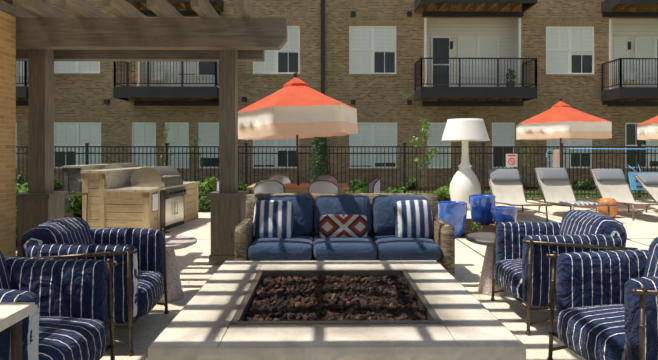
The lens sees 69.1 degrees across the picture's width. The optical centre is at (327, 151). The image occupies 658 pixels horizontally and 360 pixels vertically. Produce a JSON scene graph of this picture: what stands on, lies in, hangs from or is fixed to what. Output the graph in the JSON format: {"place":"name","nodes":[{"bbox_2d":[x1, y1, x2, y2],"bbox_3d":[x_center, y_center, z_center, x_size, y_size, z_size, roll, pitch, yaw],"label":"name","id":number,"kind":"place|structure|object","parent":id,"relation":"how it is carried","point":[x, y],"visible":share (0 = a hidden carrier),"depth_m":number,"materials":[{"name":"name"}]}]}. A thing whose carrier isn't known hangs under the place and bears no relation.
{"place":"outdoors","nodes":[
{"label":"outdoors","id":0,"kind":"place"},
{"bbox_2d":[80,166,199,230],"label":"grill island","id":1,"kind":"structure","parent":0,"point":[160,198],"depth_m":7.37,"materials":[{"name":"beige stone"}]},
{"bbox_2d":[216,179,238,190],"bbox_3d":[-1.431,0.845,7.121,0.457,0.872,0.447,0,0,39],"label":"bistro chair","id":2,"kind":"object","parent":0,"point":[217,181],"visible":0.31,"depth_m":7.00,"materials":[{"name":"white metal"}]},
{"bbox_2d":[16,200,657,359],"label":"pool deck","id":3,"kind":"structure","parent":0,"point":[197,271],"depth_m":4.79,"materials":[{"name":"concrete"}]},
{"bbox_2d":[0,11,15,256],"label":"brick wall","id":4,"kind":"structure","parent":3,"relation":"on","point":[7,135],"depth_m":5.11,"materials":[{"name":"brown brick"}]},
{"bbox_2d":[0,302,34,359],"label":"slab table","id":5,"kind":"object","parent":3,"relation":"on","point":[12,314],"visible":1,"depth_m":1.83,"materials":[{"name":"concrete"}]},
{"bbox_2d":[0,251,117,359],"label":"club chair","id":6,"kind":"object","parent":3,"relation":"on","point":[68,319],"visible":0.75,"depth_m":2.55,"materials":[{"name":"blue fabric"}]},
{"bbox_2d":[64,193,87,222],"bbox_3d":[-3.583,0.943,6.499,0.026,0.673,1.033,0,0,6],"label":"handrail","id":7,"kind":"object","parent":3,"relation":"on","point":[86,194],"visible":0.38,"depth_m":6.99,"materials":[{"name":"metal"}]},
{"bbox_2d":[20,217,169,355],"bbox_3d":[-1.609,0.881,3.350,0.854,0.800,0.798,0,0,-3],"label":"club chair","id":8,"kind":"object","parent":3,"relation":"on","point":[139,276],"visible":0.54,"depth_m":3.10,"materials":[{"name":"blue fabric"}]},
{"bbox_2d":[62,163,138,212],"bbox_3d":[-4.730,0.769,10.666,1.202,1.020,1.905,0,0,7],"label":"outdoor counter","id":9,"kind":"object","parent":3,"relation":"on","point":[72,178],"depth_m":9.81,"materials":[{"name":"stone"}]},
{"bbox_2d":[0,0,286,264],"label":"pergola","id":10,"kind":"object","parent":3,"relation":"on","point":[47,35],"visible":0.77,"depth_m":5.36,"materials":[{"name":"brown wood"}]},
{"bbox_2d":[159,235,196,302],"bbox_3d":[-1.396,1.027,4.153,0.504,0.505,0.504,0,0,-1],"label":"side table","id":11,"kind":"object","parent":3,"relation":"on","point":[173,243],"visible":0.42,"depth_m":4.09,"materials":[{"name":"concrete"}]},
{"bbox_2d":[253,180,284,193],"bbox_3d":[-0.868,0.845,7.057,0.457,0.872,0.447,0,0,-9],"label":"bistro chair","id":12,"kind":"object","parent":3,"relation":"on","point":[269,186],"visible":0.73,"depth_m":6.87,"materials":[{"name":"white metal"}]},
{"bbox_2d":[267,174,291,182],"bbox_3d":[-0.863,0.845,8.342,0.457,0.872,0.447,0,0,-1],"label":"bistro chair","id":13,"kind":"object","parent":3,"relation":"on","point":[282,178],"visible":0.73,"depth_m":8.54,"materials":[{"name":"white metal"}]},
{"bbox_2d":[238,72,357,184],"bbox_3d":[-0.477,0.003,7.680,1.948,2.553,1.889,0,0,-1],"label":"umbrella","id":14,"kind":"object","parent":3,"relation":"on","point":[296,108],"visible":0.9,"depth_m":6.97,"materials":[{"name":"fabric"}]},
{"bbox_2d":[247,183,348,193],"bbox_3d":[-0.456,0.914,7.684,1.560,0.730,0.860,0,0,-1],"label":"dining table","id":15,"kind":"object","parent":3,"relation":"on","point":[296,188],"visible":0.33,"depth_m":7.32,"materials":[{"name":"brown wood"}]},
{"bbox_2d":[308,180,338,192],"bbox_3d":[-0.049,0.845,7.026,0.457,0.872,0.447,0,0,9],"label":"bistro chair","id":16,"kind":"object","parent":3,"relation":"on","point":[321,186],"visible":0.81,"depth_m":6.83,"materials":[{"name":"white metal"}]},
{"bbox_2d":[313,174,338,182],"bbox_3d":[-0.042,0.845,8.331,0.457,0.872,0.447,0,0,4],"label":"bistro chair","id":17,"kind":"object","parent":3,"relation":"on","point":[331,178],"visible":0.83,"depth_m":8.52,"materials":[{"name":"white metal"}]},
{"bbox_2d":[147,260,525,359],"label":"fire pit","id":18,"kind":"object","parent":3,"relation":"on","point":[460,322],"visible":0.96,"depth_m":2.10,"materials":[{"name":"concrete"}]},
{"bbox_2d":[244,274,426,320],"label":"lava rocks","id":19,"kind":"object","parent":18,"relation":"in","point":[327,297],"visible":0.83,"depth_m":2.53,"materials":[{"name":"brown stone"}]},
{"bbox_2d":[16,143,657,197],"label":"pool fence","id":20,"kind":"object","parent":3,"relation":"on","point":[511,159],"visible":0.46,"depth_m":12.40,"materials":[{"name":"black metal"}]},
{"bbox_2d":[546,148,657,189],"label":"pool safety gear","id":21,"kind":"object","parent":20,"relation":"attached to","point":[635,184],"visible":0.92,"depth_m":12.32,"materials":[{"name":"blue plastic"}]},
{"bbox_2d":[235,193,454,276],"bbox_3d":[0.164,0.875,4.990,2.150,0.810,0.802,0,0,-1],"label":"wicker sofa","id":22,"kind":"object","parent":3,"relation":"on","point":[333,226],"visible":0.88,"depth_m":4.94,"materials":[{"name":"blue fabric"}]},
{"bbox_2d":[368,177,380,192],"bbox_3d":[0.627,0.845,7.676,0.447,0.872,0.457,0,0,-6],"label":"bistro chair","id":23,"kind":"object","parent":3,"relation":"on","point":[374,185],"visible":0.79,"depth_m":7.60,"materials":[{"name":"white metal"}]},
{"bbox_2d":[438,201,466,236],"bbox_3d":[1.870,1.024,7.179,0.436,0.510,0.436,0,0,-1],"label":"blue pot","id":24,"kind":"object","parent":3,"relation":"on","point":[454,213],"visible":0.81,"depth_m":7.01,"materials":[{"name":"ceramic"}]},
{"bbox_2d":[441,118,489,209],"bbox_3d":[3.023,0.292,10.523,1.042,1.975,1.042,0,0,-1],"label":"floor lamp","id":25,"kind":"object","parent":3,"relation":"on","point":[464,184],"visible":0.96,"depth_m":10.25,"materials":[{"name":"white plastic"}]},
{"bbox_2d":[465,232,508,296],"bbox_3d":[1.502,1.027,4.325,0.504,0.505,0.504,0,0,-1],"label":"side table","id":26,"kind":"object","parent":3,"relation":"on","point":[487,240],"visible":0.6,"depth_m":4.26,"materials":[{"name":"concrete"}]},
{"bbox_2d":[492,206,517,223],"bbox_3d":[2.942,1.105,7.941,0.395,0.350,0.395,0,0,-1],"label":"blue pot","id":27,"kind":"object","parent":3,"relation":"on","point":[501,214],"visible":0.77,"depth_m":7.79,"materials":[{"name":"ceramic"}]},
{"bbox_2d":[486,169,552,221],"bbox_3d":[3.673,0.828,9.411,0.706,0.906,2.000,0,0,3],"label":"lounger","id":28,"kind":"object","parent":3,"relation":"on","point":[506,187],"visible":0.81,"depth_m":9.87,"materials":[{"name":"beige fabric"}]},
{"bbox_2d":[489,210,637,335],"bbox_3d":[1.766,0.876,3.688,0.845,0.810,0.798,0,0,1],"label":"club chair","id":29,"kind":"object","parent":3,"relation":"on","point":[522,267],"visible":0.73,"depth_m":3.41,"materials":[{"name":"blue fabric"}]},
{"bbox_2d":[516,98,611,205],"bbox_3d":[5.534,0.003,11.347,2.125,2.553,2.077,0,0,-1],"label":"umbrella","id":30,"kind":"object","parent":3,"relation":"on","point":[560,120],"visible":0.94,"depth_m":10.66,"materials":[{"name":"orange fabric"}]},
{"bbox_2d":[528,168,617,215],"bbox_3d":[4.713,0.814,9.364,0.706,0.934,2.000,0,0,-3],"label":"lounger","id":31,"kind":"object","parent":3,"relation":"on","point":[555,187],"visible":0.79,"depth_m":9.82,"materials":[{"name":"beige fabric"}]},
{"bbox_2d":[559,201,599,204],"bbox_3d":[4.750,0.985,9.037,0.586,0.042,0.420,0,0,-9],"label":"towel","id":32,"kind":"object","parent":31,"relation":"on","point":[581,202],"visible":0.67,"depth_m":8.98,"materials":[{"name":"white fabric"}]},
{"bbox_2d":[546,237,657,359],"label":"club chair","id":33,"kind":"object","parent":3,"relation":"on","point":[606,305],"visible":1,"depth_m":2.65,"materials":[{"name":"blue fabric"}]},
{"bbox_2d":[597,198,617,217],"bbox_3d":[5.398,1.095,9.219,0.354,0.370,0.351,0,0,-1],"label":"garden stool","id":34,"kind":"object","parent":3,"relation":"on","point":[613,211],"visible":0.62,"depth_m":9.09,"materials":[{"name":"orange ceramic"}]},
{"bbox_2d":[584,169,657,220],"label":"lounger","id":35,"kind":"object","parent":3,"relation":"on","point":[611,183],"visible":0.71,"depth_m":10.00,"materials":[{"name":"beige fabric"}]},
{"bbox_2d":[633,173,657,212],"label":"lounger","id":36,"kind":"object","parent":3,"relation":"on","point":[648,182],"visible":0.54,"depth_m":10.03,"materials":[{"name":"beige fabric"}]},
{"bbox_2d":[637,116,657,139],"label":"umbrella","id":37,"kind":"object","parent":3,"relation":"on","point":[647,130],"visible":1,"depth_m":11.11,"materials":[{"name":"beige fabric"}]},
{"bbox_2d":[346,191,652,199],"bbox_3d":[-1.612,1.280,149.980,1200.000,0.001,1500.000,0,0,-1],"label":"lawn","id":38,"kind":"structure","parent":0,"point":[539,196],"depth_m":14.60,"materials":[{"name":"green plant"}]},
{"bbox_2d":[16,187,642,250],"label":"mulch beds","id":39,"kind":"object","parent":38,"relation":"on","point":[486,228],"depth_m":9.74,"materials":[{"name":"brown soil"}]},
{"bbox_2d":[16,173,629,242],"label":"shrubs","id":40,"kind":"object","parent":39,"relation":"on","point":[206,187],"visible":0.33,"depth_m":11.40,"materials":[{"name":"green plant"}]},
{"bbox_2d":[469,194,495,224],"bbox_3d":[2.707,1.030,8.379,0.456,0.500,0.456,0,0,-1],"label":"blue pot","id":41,"kind":"object","parent":39,"relation":"on","point":[481,206],"visible":0.85,"depth_m":8.21,"materials":[{"name":"ceramic"}]},
{"bbox_2d":[16,0,657,186],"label":"building wall","id":42,"kind":"structure","parent":38,"relation":"on","point":[80,97],"depth_m":17.00,"materials":[{"name":"brown brick"}]},
{"bbox_2d":[3,0,657,105],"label":"balconies","id":43,"kind":"structure","parent":42,"relation":"attached to","point":[505,83],"depth_m":16.85,"materials":[{"name":"black metal"}]},
{"bbox_2d":[16,0,657,167],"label":"window frames","id":44,"kind":"structure","parent":42,"relation":"attached to","point":[409,13],"depth_m":17.03,"materials":[{"name":"white plastic"}]},
{"bbox_2d":[18,61,23,73],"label":"window pane","id":45,"kind":"object","parent":44,"relation":"attached to","point":[20,67],"depth_m":17.59,"materials":[{"name":"white glass"}]},
{"bbox_2d":[56,61,74,71],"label":"window pane","id":46,"kind":"object","parent":44,"relation":"attached to","point":[60,66],"depth_m":16.94,"materials":[{"name":"white glass"}]},
{"bbox_2d":[56,124,75,166],"bbox_3d":[-9.283,-0.205,16.942,0.727,1.520,0.001,0,0,-1],"label":"window pane","id":47,"kind":"object","parent":44,"relation":"attached to","point":[70,134],"visible":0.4,"depth_m":16.94,"materials":[{"name":"white glass"}]},
{"bbox_2d":[79,61,98,71],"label":"window pane","id":48,"kind":"object","parent":44,"relation":"attached to","point":[88,66],"depth_m":16.95,"materials":[{"name":"white glass"}]},
{"bbox_2d":[80,124,99,164],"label":"window pane","id":49,"kind":"object","parent":44,"relation":"attached to","point":[94,134],"visible":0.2,"depth_m":16.95,"materials":[{"name":"white glass"}]},
{"bbox_2d":[134,124,153,166],"bbox_3d":[-6.519,-0.205,16.972,0.747,1.520,0.001,0,0,-1],"label":"window pane","id":50,"kind":"object","parent":44,"relation":"attached to","point":[139,139],"visible":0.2,"depth_m":16.97,"materials":[{"name":"white glass"}]},
{"bbox_2d":[156,61,171,86],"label":"window pane","id":51,"kind":"object","parent":44,"relation":"attached to","point":[167,72],"depth_m":17.65,"materials":[{"name":"white glass"}]},
{"bbox_2d":[167,124,187,166],"bbox_3d":[-5.349,-0.205,16.985,0.746,1.520,0.001,0,0,-1],"label":"window pane","id":52,"kind":"object","parent":44,"relation":"attached to","point":[182,134],"visible":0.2,"depth_m":16.99,"materials":[{"name":"white glass"}]},
{"bbox_2d":[178,62,194,74],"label":"window pane","id":53,"kind":"object","parent":44,"relation":"attached to","point":[190,68],"depth_m":17.66,"materials":[{"name":"white glass"}]},
{"bbox_2d":[200,62,214,74],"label":"window pane","id":54,"kind":"object","parent":44,"relation":"attached to","point":[204,68],"depth_m":17.66,"materials":[{"name":"black glass"}]},
{"bbox_2d":[200,124,218,166],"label":"window pane","id":55,"kind":"object","parent":44,"relation":"attached to","point":[205,134],"visible":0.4,"depth_m":17.00,"materials":[{"name":"white glass"}]},
{"bbox_2d":[254,139,273,166],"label":"window pane","id":56,"kind":"object","parent":44,"relation":"attached to","point":[270,160],"depth_m":17.02,"materials":[{"name":"white glass"}]},
{"bbox_2d":[254,51,274,71],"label":"window pane","id":57,"kind":"object","parent":44,"relation":"attached to","point":[269,62],"depth_m":17.02,"materials":[{"name":"white glass"}]},
{"bbox_2d":[278,138,296,166],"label":"window pane","id":58,"kind":"object","parent":44,"relation":"attached to","point":[282,160],"visible":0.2,"depth_m":17.03,"materials":[{"name":"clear glass"}]},
{"bbox_2d":[278,27,297,71],"bbox_3d":[-1.410,-3.603,17.029,0.720,1.605,0.001,0,0,-1],"label":"window pane","id":59,"kind":"object","parent":44,"relation":"attached to","point":[283,55],"depth_m":17.03,"materials":[{"name":"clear glass"}]},
{"bbox_2d":[351,28,370,72],"bbox_3d":[1.179,-3.603,17.058,0.728,1.605,0.001,0,0,-1],"label":"window pane","id":60,"kind":"object","parent":44,"relation":"attached to","point":[360,39],"visible":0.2,"depth_m":17.06,"materials":[{"name":"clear glass"}]},
{"bbox_2d":[351,124,370,166],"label":"window pane","id":61,"kind":"object","parent":44,"relation":"attached to","point":[362,136],"visible":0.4,"depth_m":17.06,"materials":[{"name":"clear glass"}]},
{"bbox_2d":[374,28,394,72],"bbox_3d":[2.026,-3.603,17.067,0.728,1.605,0.001,0,0,-1],"label":"window pane","id":62,"kind":"object","parent":44,"relation":"attached to","point":[379,55],"visible":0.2,"depth_m":17.07,"materials":[{"name":"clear glass"}]},
{"bbox_2d":[375,124,394,166],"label":"window pane","id":63,"kind":"object","parent":44,"relation":"attached to","point":[384,134],"visible":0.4,"depth_m":17.07,"materials":[{"name":"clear glass"}]},
{"bbox_2d":[429,124,448,166],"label":"window pane","id":64,"kind":"object","parent":44,"relation":"attached to","point":[436,131],"visible":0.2,"depth_m":17.09,"materials":[{"name":"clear glass"}]},
{"bbox_2d":[433,38,448,86],"bbox_3d":[4.200,-3.211,17.761,0.610,1.990,0.001,0,0,-1],"label":"door","id":65,"kind":"structure","parent":44,"relation":"attached to","point":[440,47],"depth_m":17.76,"materials":[{"name":"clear glass"}]},
{"bbox_2d":[459,38,475,74],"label":"window pane","id":66,"kind":"object","parent":44,"relation":"attached to","point":[467,46],"visible":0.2,"depth_m":17.77,"materials":[{"name":"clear glass"}]},
{"bbox_2d":[480,38,496,74],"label":"window pane","id":67,"kind":"object","parent":44,"relation":"attached to","point":[488,46],"visible":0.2,"depth_m":17.78,"materials":[{"name":"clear glass"}]},
{"bbox_2d":[493,124,512,166],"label":"window pane","id":68,"kind":"object","parent":44,"relation":"attached to","point":[502,134],"visible":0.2,"depth_m":17.11,"materials":[{"name":"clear glass"}]},
{"bbox_2d":[547,28,567,72],"bbox_3d":[8.229,-3.603,17.136,0.756,1.605,0.001,0,0,-1],"label":"window pane","id":69,"kind":"object","parent":44,"relation":"attached to","point":[552,45],"visible":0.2,"depth_m":17.14,"materials":[{"name":"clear glass"}]},
{"bbox_2d":[548,140,566,166],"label":"window pane","id":70,"kind":"object","parent":44,"relation":"attached to","point":[552,142],"visible":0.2,"depth_m":17.14,"materials":[{"name":"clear glass"}]},
{"bbox_2d":[571,139,589,166],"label":"window pane","id":71,"kind":"object","parent":44,"relation":"attached to","point":[577,142],"visible":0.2,"depth_m":17.14,"materials":[{"name":"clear glass"}]},
{"bbox_2d":[572,28,591,72],"bbox_3d":[9.105,-3.603,17.145,0.756,1.605,0.001,0,0,-1],"label":"window pane","id":72,"kind":"object","parent":44,"relation":"attached to","point":[586,45],"visible":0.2,"depth_m":17.15,"materials":[{"name":"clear glass"}]},
{"bbox_2d":[611,38,625,88],"bbox_3d":[10.833,-3.211,17.834,0.610,1.990,0.001,0,0,-1],"label":"door","id":73,"kind":"structure","parent":44,"relation":"attached to","point":[618,48],"depth_m":17.83,"materials":[{"name":"white glass"}]},
{"bbox_2d":[626,124,645,166],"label":"window pane","id":74,"kind":"object","parent":44,"relation":"attached to","point":[630,134],"visible":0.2,"depth_m":17.17,"materials":[{"name":"black glass"}]},
{"bbox_2d":[637,38,653,75],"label":"window pane","id":75,"kind":"object","parent":44,"relation":"attached to","point":[645,47],"visible":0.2,"depth_m":17.85,"materials":[{"name":"white glass"}]},
{"bbox_2d":[650,140,657,166],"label":"window pane","id":76,"kind":"object","parent":44,"relation":"attached to","point":[653,142],"depth_m":17.17,"materials":[{"name":"white glass"}]},
{"bbox_2d":[158,117,536,192],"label":"trees","id":77,"kind":"object","parent":38,"relation":"on","point":[319,157],"visible":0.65,"depth_m":11.65,"materials":[{"name":"green plant"}]}
]}

